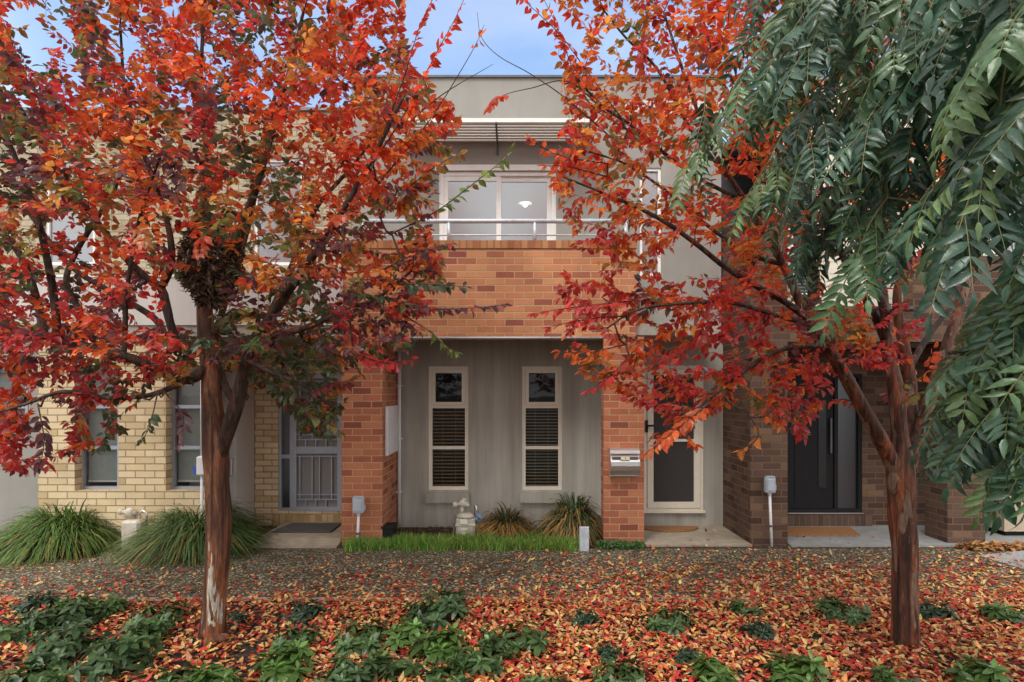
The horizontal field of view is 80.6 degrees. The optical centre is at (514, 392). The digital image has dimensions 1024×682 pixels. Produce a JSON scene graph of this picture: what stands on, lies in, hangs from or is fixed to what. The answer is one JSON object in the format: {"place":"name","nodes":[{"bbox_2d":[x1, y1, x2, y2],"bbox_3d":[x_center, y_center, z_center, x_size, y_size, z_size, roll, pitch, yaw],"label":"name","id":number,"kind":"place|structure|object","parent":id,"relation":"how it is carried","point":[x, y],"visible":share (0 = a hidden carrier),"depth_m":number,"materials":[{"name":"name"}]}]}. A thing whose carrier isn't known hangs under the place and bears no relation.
{"place":"outdoors","nodes":[
{"label":"outdoors","id":0,"kind":"place"},
{"bbox_2d":[251,521,340,547],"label":"porch pavement","id":1,"kind":"structure","parent":0,"point":[332,539],"depth_m":7.62,"materials":[{"name":"concrete"}]},
{"bbox_2d":[271,523,340,532],"bbox_3d":[-2.797,1.822,8.160,0.776,0.018,0.520,0,0,0],"label":"doormat","id":2,"kind":"object","parent":1,"relation":"on","point":[310,528],"visible":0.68,"depth_m":8.07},
{"bbox_2d":[0,0,907,141],"label":"sky","id":3,"kind":"structure","parent":0,"point":[511,33],"materials":[{"name":"blue"}]},
{"bbox_2d":[8,526,963,548],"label":"garden soil","id":4,"kind":"structure","parent":0,"point":[593,545],"depth_m":7.48,"materials":[{"name":"brown soil"}]},
{"bbox_2d":[0,499,125,569],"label":"grass clump","id":5,"kind":"object","parent":4,"relation":"on","point":[69,532],"visible":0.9,"depth_m":7.03,"materials":[{"name":"green plant"}]},
{"bbox_2d":[91,497,287,575],"bbox_3d":[-3.848,1.597,7.410,2.239,0.609,2.155,0,0,26],"label":"grass clump","id":6,"kind":"object","parent":4,"relation":"on","point":[183,534],"visible":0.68,"depth_m":6.96,"materials":[{"name":"green plant"}]},
{"bbox_2d":[353,496,365,538],"bbox_3d":[-1.935,1.615,7.518,0.152,0.652,0.104,0,0,0],"label":"power box","id":7,"kind":"object","parent":4,"relation":"on","point":[359,507],"visible":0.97,"depth_m":7.48,"materials":[{"name":"grey plastic"}]},
{"bbox_2d":[341,528,579,551],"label":"lawn","id":8,"kind":"structure","parent":4,"relation":"on","point":[427,543],"depth_m":7.37,"materials":[{"name":"green plant"}]},
{"bbox_2d":[452,498,483,538],"bbox_3d":[-0.614,1.662,7.949,0.421,0.558,0.253,0,0,0],"label":"gas meter","id":9,"kind":"object","parent":4,"relation":"on","point":[463,521],"visible":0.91,"depth_m":7.88,"materials":[{"name":"paint"}]},
{"bbox_2d":[460,519,467,523],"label":"index window","id":10,"kind":"structure","parent":9,"relation":"in","point":[462,521],"depth_m":7.82,"materials":[{"name":"plastic"}]},
{"bbox_2d":[397,525,600,544],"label":"bark chips","id":11,"kind":"object","parent":4,"relation":"on","point":[435,529],"visible":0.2,"depth_m":8.29,"materials":[{"name":"brown plant"}]},
{"bbox_2d":[381,522,397,539],"bbox_3d":[-1.600,1.807,7.725,0.160,0.246,0.270,0,0,0],"label":"drain box","id":12,"kind":"object","parent":11,"relation":"on","point":[389,529],"visible":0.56,"depth_m":7.60,"materials":[{"name":"black paint"}]},
{"bbox_2d":[469,501,545,539],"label":"grass clump","id":13,"kind":"object","parent":4,"relation":"on","point":[506,522],"visible":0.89,"depth_m":7.89,"materials":[{"name":"green plant"}]},
{"bbox_2d":[529,492,609,546],"bbox_3d":[0.784,1.604,7.944,1.282,0.595,1.252,0,0,-42],"label":"grass clump","id":14,"kind":"object","parent":4,"relation":"on","point":[567,518],"visible":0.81,"depth_m":7.75,"materials":[{"name":"green plant"}]},
{"bbox_2d":[594,539,645,549],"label":"ground cover","id":15,"kind":"object","parent":4,"relation":"on","point":[620,545],"visible":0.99,"depth_m":7.41,"materials":[{"name":"green plant"}]},
{"bbox_2d":[764,476,775,546],"bbox_3d":[3.191,1.489,7.518,0.136,0.904,0.104,0,0,0],"label":"power box","id":16,"kind":"object","parent":4,"relation":"on","point":[769,485],"visible":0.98,"depth_m":7.51,"materials":[{"name":"grey plastic"}]},
{"bbox_2d":[955,539,1023,551],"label":"leaf pile","id":17,"kind":"object","parent":4,"relation":"on","point":[992,546],"visible":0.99,"depth_m":7.37,"materials":[{"name":"orange plant"}]},
{"bbox_2d":[0,549,1023,596],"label":"path","id":18,"kind":"structure","parent":0,"point":[280,558],"depth_m":6.45,"materials":[{"name":"grey gravel"}]},
{"bbox_2d":[117,507,147,550],"bbox_3d":[-4.668,1.655,7.360,0.369,0.509,0.160,0,0,0],"label":"gas meter","id":19,"kind":"object","parent":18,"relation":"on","point":[127,525],"visible":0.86,"depth_m":7.31,"materials":[{"name":"paint"}]},
{"bbox_2d":[0,544,1023,601],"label":"fallen leaves","id":20,"kind":"object","parent":18,"relation":"on","point":[1002,591],"visible":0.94,"depth_m":6.06,"materials":[{"name":"red plant"}]},
{"bbox_2d":[0,597,1023,600],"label":"path edging","id":21,"kind":"object","parent":18,"relation":"on","point":[410,598],"visible":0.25,"depth_m":5.59,"materials":[{"name":"grey concrete"}]},
{"bbox_2d":[579,526,588,550],"bbox_3d":[0.842,1.782,7.315,0.114,0.316,0.070,0,0,0],"label":"marker post","id":22,"kind":"object","parent":18,"relation":"on","point":[583,538],"visible":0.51,"depth_m":7.28,"materials":[{"name":"grey concrete"}]},
{"bbox_2d":[0,506,1023,681],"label":"ground","id":23,"kind":"structure","parent":0,"point":[238,654],"depth_m":4.70,"materials":[{"name":"plant"}]},
{"bbox_2d":[0,613,56,649],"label":"leafy shrub","id":24,"kind":"object","parent":23,"relation":"on","point":[6,632],"visible":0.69,"depth_m":4.62,"materials":[{"name":"green plant"}]},
{"bbox_2d":[10,590,61,616],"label":"leafy shrub","id":25,"kind":"object","parent":23,"relation":"on","point":[26,606],"visible":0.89,"depth_m":5.36,"materials":[{"name":"green plant"}]},
{"bbox_2d":[0,657,73,681],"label":"leafy shrub","id":26,"kind":"object","parent":23,"relation":"on","point":[48,675],"visible":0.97,"depth_m":3.93,"materials":[{"name":"green plant"}]},
{"bbox_2d":[16,594,110,634],"bbox_3d":[-3.638,1.847,4.918,0.536,0.310,0.607,0,0,35],"label":"leafy shrub","id":27,"kind":"object","parent":23,"relation":"on","point":[73,615],"visible":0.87,"depth_m":4.87,"materials":[{"name":"green plant"}]},
{"bbox_2d":[23,622,112,671],"bbox_3d":[-3.236,1.847,4.392,0.536,0.310,0.607,0,0,-38],"label":"leafy shrub","id":28,"kind":"object","parent":23,"relation":"on","point":[53,649],"visible":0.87,"depth_m":4.28,"materials":[{"name":"green plant"}]},
{"bbox_2d":[51,596,100,616],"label":"leafy shrub","id":29,"kind":"object","parent":23,"relation":"on","point":[60,602],"visible":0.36,"depth_m":5.08,"materials":[{"name":"green plant"}]},
{"bbox_2d":[91,593,132,620],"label":"leafy shrub","id":30,"kind":"object","parent":23,"relation":"on","point":[114,605],"visible":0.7,"depth_m":5.23,"materials":[{"name":"green plant"}]},
{"bbox_2d":[64,635,162,681],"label":"leafy shrub","id":31,"kind":"object","parent":23,"relation":"on","point":[97,665],"visible":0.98,"depth_m":4.11,"materials":[{"name":"green plant"}]},
{"bbox_2d":[96,621,177,661],"bbox_3d":[-2.825,1.879,4.534,0.454,0.227,0.515,0,0,10],"label":"leafy shrub","id":32,"kind":"object","parent":23,"relation":"on","point":[154,638],"visible":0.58,"depth_m":4.52,"materials":[{"name":"green plant"}]},
{"bbox_2d":[119,600,193,635],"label":"leafy shrub","id":33,"kind":"object","parent":23,"relation":"on","point":[166,615],"visible":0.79,"depth_m":4.91,"materials":[{"name":"green plant"}]},
{"bbox_2d":[0,107,350,547],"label":"townhouse","id":34,"kind":"structure","parent":23,"relation":"on","point":[284,470],"depth_m":7.67,"materials":[{"name":"beige brick"}]},
{"bbox_2d":[0,370,28,436],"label":"window","id":35,"kind":"structure","parent":34,"relation":"in","point":[3,380],"depth_m":7.64,"materials":[{"name":"grey metal"}]},
{"bbox_2d":[46,159,94,264],"bbox_3d":[-6.384,-2.603,8.725,0.725,1.542,0.070,0,0,0],"label":"window","id":36,"kind":"structure","parent":34,"relation":"in","point":[49,226],"depth_m":8.69,"materials":[{"name":"white paint"}]},
{"bbox_2d":[82,366,118,488],"bbox_3d":[-5.204,0.440,7.637,0.491,1.545,0.104,0,0,0],"label":"window","id":37,"kind":"structure","parent":34,"relation":"in","point":[104,467],"depth_m":7.68,"materials":[{"name":"grey metal"}]},
{"bbox_2d":[172,366,204,488],"bbox_3d":[-4.064,0.440,7.637,0.491,1.545,0.104,0,0,0],"label":"window","id":38,"kind":"structure","parent":34,"relation":"in","point":[188,395],"depth_m":7.68,"materials":[{"name":"grey metal"}]},
{"bbox_2d":[193,380,203,513],"bbox_3d":[-3.851,0.725,7.400,0.155,2.410,0.100,0,0,0],"label":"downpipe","id":39,"kind":"object","parent":34,"relation":"attached to","point":[198,469],"visible":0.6,"depth_m":7.39,"materials":[{"name":"white plastic"}]},
{"bbox_2d":[229,458,232,475],"bbox_3d":[-3.831,0.990,8.062,0.126,0.228,0.065,0,0,0],"label":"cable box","id":40,"kind":"object","parent":34,"relation":"attached to","point":[230,466],"visible":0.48,"depth_m":8.04,"materials":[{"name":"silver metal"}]},
{"bbox_2d":[254,159,302,264],"bbox_3d":[-3.391,-2.603,8.725,0.725,1.542,0.070,0,0,0],"label":"window","id":41,"kind":"structure","parent":34,"relation":"in","point":[273,161],"depth_m":8.69,"materials":[{"name":"white paint"}]},
{"bbox_2d":[292,374,340,510],"bbox_3d":[-2.833,0.712,8.680,0.714,1.968,0.060,0,0,0],"label":"security door","id":42,"kind":"structure","parent":34,"relation":"in","point":[316,462],"depth_m":8.69,"materials":[{"name":"grey metal"}]},
{"bbox_2d":[155,661,198,681],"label":"leafy shrub","id":43,"kind":"object","parent":23,"relation":"on","point":[168,676],"visible":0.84,"depth_m":3.96,"materials":[{"name":"green plant"}]},
{"bbox_2d":[188,663,246,681],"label":"leafy shrub","id":44,"kind":"object","parent":23,"relation":"on","point":[217,672],"visible":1,"depth_m":3.83,"materials":[{"name":"green plant"}]},
{"bbox_2d":[226,609,249,626],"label":"leafy shrub","id":45,"kind":"object","parent":23,"relation":"on","point":[236,615],"visible":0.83,"depth_m":5.03,"materials":[{"name":"green plant"}]},
{"bbox_2d":[0,0,514,646],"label":"autumn tree","id":46,"kind":"object","parent":23,"relation":"on","point":[304,46],"visible":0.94,"depth_m":4.20,"materials":[{"name":"red plant"}]},
{"bbox_2d":[174,215,247,311],"bbox_3d":[-2.310,-0.993,4.575,0.544,0.775,0.490,0,0,0],"label":"dry leaf clump","id":47,"kind":"object","parent":46,"relation":"attached to","point":[192,284],"visible":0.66,"depth_m":4.47,"materials":[{"name":"brown plant"}]},
{"bbox_2d":[249,640,315,681],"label":"leafy shrub","id":48,"kind":"object","parent":23,"relation":"on","point":[281,667],"visible":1,"depth_m":4.05,"materials":[{"name":"green plant"}]},
{"bbox_2d":[266,624,323,656],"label":"leafy shrub","id":49,"kind":"object","parent":23,"relation":"on","point":[303,635],"visible":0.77,"depth_m":4.58,"materials":[{"name":"green plant"}]},
{"bbox_2d":[281,598,325,626],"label":"leafy shrub","id":50,"kind":"object","parent":23,"relation":"on","point":[300,615],"visible":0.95,"depth_m":5.12,"materials":[{"name":"green plant"}]},
{"bbox_2d":[313,650,399,681],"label":"leafy shrub","id":51,"kind":"object","parent":23,"relation":"on","point":[342,670],"visible":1,"depth_m":3.94,"materials":[{"name":"green plant"}]},
{"bbox_2d":[330,617,390,659],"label":"leafy shrub","id":52,"kind":"object","parent":23,"relation":"on","point":[367,640],"visible":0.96,"depth_m":4.45,"materials":[{"name":"green plant"}]},
{"bbox_2d":[362,646,423,681],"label":"leafy shrub","id":53,"kind":"object","parent":23,"relation":"on","point":[409,668],"visible":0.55,"depth_m":4.09,"materials":[{"name":"green plant"}]},
{"bbox_2d":[380,616,428,652],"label":"leafy shrub","id":54,"kind":"object","parent":23,"relation":"on","point":[410,629],"visible":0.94,"depth_m":4.55,"materials":[{"name":"green plant"}]},
{"bbox_2d":[400,584,469,631],"bbox_3d":[-0.674,1.840,5.133,0.592,0.342,0.671,0,0,0],"label":"leafy shrub","id":55,"kind":"object","parent":23,"relation":"on","point":[446,603],"visible":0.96,"depth_m":5.01,"materials":[{"name":"green plant"}]},
{"bbox_2d":[405,622,474,668],"bbox_3d":[-0.531,1.832,4.384,0.514,0.278,0.433,0,0,37],"label":"leafy shrub","id":56,"kind":"object","parent":23,"relation":"on","point":[438,647],"visible":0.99,"depth_m":4.34,"materials":[{"name":"green plant"}]},
{"bbox_2d":[419,659,472,681],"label":"leafy shrub","id":57,"kind":"object","parent":23,"relation":"on","point":[431,674],"visible":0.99,"depth_m":3.97,"materials":[{"name":"green plant"}]},
{"bbox_2d":[445,638,517,680],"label":"leafy shrub","id":58,"kind":"object","parent":23,"relation":"on","point":[489,662],"visible":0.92,"depth_m":4.13,"materials":[{"name":"green plant"}]},
{"bbox_2d":[0,591,1023,681],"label":"fallen leaves","id":59,"kind":"object","parent":23,"relation":"on","point":[833,663],"visible":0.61,"depth_m":4.72,"materials":[{"name":"red plant"}]},
{"bbox_2d":[476,618,550,657],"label":"leafy shrub","id":60,"kind":"object","parent":23,"relation":"on","point":[537,641],"visible":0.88,"depth_m":4.48,"materials":[{"name":"green plant"}]},
{"bbox_2d":[341,75,722,544],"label":"townhouse","id":61,"kind":"structure","parent":23,"relation":"on","point":[504,411],"depth_m":8.60,"materials":[{"name":"grey concrete"}]},
{"bbox_2d":[385,405,397,455],"bbox_3d":[-1.645,0.493,8.100,0.033,0.637,0.720,0,0,0],"label":"meter box","id":62,"kind":"object","parent":61,"relation":"attached to","point":[391,429],"visible":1,"depth_m":7.99,"materials":[{"name":"white plastic"}]},
{"bbox_2d":[429,366,467,489],"bbox_3d":[-0.941,0.504,8.672,0.567,1.765,0.131,0,0,0],"label":"window","id":63,"kind":"structure","parent":61,"relation":"in","point":[433,370],"depth_m":8.62,"materials":[{"name":"beige paint"}]},
{"bbox_2d":[435,165,559,239],"bbox_3d":[-0.243,-2.095,8.645,1.775,2.291,0.150,0,0,0],"label":"balcony door","id":64,"kind":"structure","parent":61,"relation":"in","point":[456,173],"depth_m":8.62,"materials":[{"name":"white paint"}]},
{"bbox_2d":[518,190,531,206],"bbox_3d":[0.180,-3.250,10.100,0.240,0.279,0.240,0,0,0],"label":"pendant lamp","id":65,"kind":"object","parent":61,"relation":"hanging from","point":[525,202],"visible":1,"depth_m":10.10,"materials":[{"name":"metal"}]},
{"bbox_2d":[522,366,561,489],"bbox_3d":[0.392,0.504,8.673,0.567,1.765,0.134,0,0,0],"label":"window","id":66,"kind":"structure","parent":61,"relation":"in","point":[526,370],"depth_m":8.62,"materials":[{"name":"beige paint"}]},
{"bbox_2d":[609,448,639,476],"bbox_3d":[1.365,0.867,7.503,0.367,0.359,0.188,0,0,0],"label":"letterbox","id":67,"kind":"object","parent":61,"relation":"attached to","point":[624,462],"visible":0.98,"depth_m":7.45,"materials":[{"name":"silver metal"}]},
{"bbox_2d":[640,168,660,275],"bbox_3d":[1.936,-2.436,8.660,0.306,1.540,0.080,0,0,0],"label":"window","id":68,"kind":"structure","parent":61,"relation":"in","point":[650,170],"depth_m":8.62,"materials":[{"name":"white paint"}]},
{"bbox_2d":[645,369,699,507],"bbox_3d":[2.244,0.648,8.557,0.778,1.971,0.094,0,0,0],"label":"door","id":69,"kind":"structure","parent":61,"relation":"in","point":[673,477],"depth_m":8.59,"materials":[{"name":"beige paint"}]},
{"bbox_2d":[520,673,568,681],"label":"leafy shrub","id":70,"kind":"object","parent":23,"relation":"on","point":[528,678],"visible":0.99,"depth_m":3.86,"materials":[{"name":"green plant"}]},
{"bbox_2d":[565,607,600,628],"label":"leafy shrub","id":71,"kind":"object","parent":23,"relation":"on","point":[589,618],"visible":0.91,"depth_m":5.00,"materials":[{"name":"green plant"}]},
{"bbox_2d":[589,641,625,664],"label":"leafy shrub","id":72,"kind":"object","parent":23,"relation":"on","point":[603,652],"visible":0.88,"depth_m":4.35,"materials":[{"name":"green plant"}]},
{"bbox_2d":[591,658,648,681],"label":"leafy shrub","id":73,"kind":"object","parent":23,"relation":"on","point":[626,669],"visible":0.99,"depth_m":3.99,"materials":[{"name":"green plant"}]},
{"bbox_2d":[645,605,695,636],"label":"leafy shrub","id":74,"kind":"object","parent":23,"relation":"on","point":[668,625],"visible":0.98,"depth_m":4.85,"materials":[{"name":"green plant"}]},
{"bbox_2d":[672,646,700,668],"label":"leafy shrub","id":75,"kind":"object","parent":23,"relation":"on","point":[681,656],"visible":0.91,"depth_m":4.26,"materials":[{"name":"green plant"}]},
{"bbox_2d":[687,651,742,681],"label":"leafy shrub","id":76,"kind":"object","parent":23,"relation":"on","point":[716,671],"visible":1,"depth_m":3.92,"materials":[{"name":"green plant"}]},
{"bbox_2d":[477,0,987,650],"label":"autumn tree","id":77,"kind":"object","parent":23,"relation":"on","point":[905,410],"visible":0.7,"depth_m":4.28,"materials":[{"name":"red plant"}]},
{"bbox_2d":[727,599,765,619],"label":"leafy shrub","id":78,"kind":"object","parent":23,"relation":"on","point":[736,607],"visible":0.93,"depth_m":5.22,"materials":[{"name":"green plant"}]},
{"bbox_2d":[736,617,774,643],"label":"leafy shrub","id":79,"kind":"object","parent":23,"relation":"on","point":[764,631],"visible":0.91,"depth_m":4.74,"materials":[{"name":"green plant"}]},
{"bbox_2d":[762,651,831,681],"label":"leafy shrub","id":80,"kind":"object","parent":23,"relation":"on","point":[788,670],"visible":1,"depth_m":3.94,"materials":[{"name":"green plant"}]},
{"bbox_2d":[812,595,873,627],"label":"leafy shrub","id":81,"kind":"object","parent":23,"relation":"on","point":[830,608],"visible":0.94,"depth_m":5.08,"materials":[{"name":"green plant"}]},
{"bbox_2d":[668,0,1023,535],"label":"evergreen tree","id":82,"kind":"object","parent":23,"relation":"on","point":[953,70],"visible":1,"depth_m":2.40,"materials":[{"name":"green plant"}]},
{"bbox_2d":[721,76,1023,544],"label":"townhouse","id":83,"kind":"structure","parent":23,"relation":"on","point":[832,472],"depth_m":8.22,"materials":[{"name":"brick"}]},
{"bbox_2d":[790,193,816,296],"bbox_3d":[3.876,-2.010,8.138,0.356,1.442,0.115,0,0,0],"label":"window","id":84,"kind":"structure","parent":83,"relation":"in","point":[809,193],"depth_m":8.16,"materials":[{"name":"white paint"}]},
{"bbox_2d":[790,378,832,507],"bbox_3d":[4.265,0.720,8.665,0.628,1.877,0.090,0,0,0],"label":"door","id":85,"kind":"structure","parent":83,"relation":"in","point":[811,465],"depth_m":8.66,"materials":[{"name":"black paint"}]},
{"bbox_2d":[868,664,920,681],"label":"leafy shrub","id":86,"kind":"object","parent":23,"relation":"on","point":[883,674],"visible":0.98,"depth_m":3.94,"materials":[{"name":"green plant"}]},
{"bbox_2d":[919,597,957,623],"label":"leafy shrub","id":87,"kind":"object","parent":23,"relation":"on","point":[941,612],"visible":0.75,"depth_m":5.11,"materials":[{"name":"green plant"}]},
{"bbox_2d":[943,654,1012,681],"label":"leafy shrub","id":88,"kind":"object","parent":23,"relation":"on","point":[984,671],"visible":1,"depth_m":3.89,"materials":[{"name":"green plant"}]},
{"bbox_2d":[976,601,1023,627],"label":"leafy shrub","id":89,"kind":"object","parent":23,"relation":"on","point":[998,612],"visible":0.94,"depth_m":5.05,"materials":[{"name":"green plant"}]},
{"bbox_2d":[644,526,751,546],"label":"porch pavement","id":90,"kind":"structure","parent":0,"point":[721,536],"depth_m":7.84,"materials":[{"name":"concrete"}]},
{"bbox_2d":[644,526,698,531],"bbox_3d":[2.155,1.879,8.331,0.840,0.018,0.299,0,0,0],"label":"doormat","id":91,"kind":"object","parent":90,"relation":"on","point":[672,528],"visible":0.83,"depth_m":8.32,"materials":[{"name":"brown fabric"}]},
{"bbox_2d":[788,525,1023,546],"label":"porch pavement","id":92,"kind":"structure","parent":0,"point":[866,538],"depth_m":7.78,"materials":[{"name":"grey concrete"}]},
{"bbox_2d":[663,528,880,543],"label":"fallen leaves","id":93,"kind":"object","parent":92,"relation":"on","point":[795,535],"visible":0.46,"depth_m":7.94,"materials":[{"name":"orange plant"}]},
{"bbox_2d":[788,527,860,535],"bbox_3d":[4.132,1.877,8.185,1.090,0.018,0.470,0,0,0],"label":"doormat","id":94,"kind":"object","parent":92,"relation":"on","point":[822,531],"visible":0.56,"depth_m":8.13,"materials":[{"name":"brown fabric"}]},
{"bbox_2d":[980,550,1023,568],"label":"side path","id":95,"kind":"structure","parent":0,"point":[1018,556],"depth_m":6.98,"materials":[{"name":"concrete"}]},
{"bbox_2d":[985,494,1023,534],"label":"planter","id":96,"kind":"object","parent":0,"point":[1005,527],"visible":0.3,"depth_m":7.95,"materials":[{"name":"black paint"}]}
]}

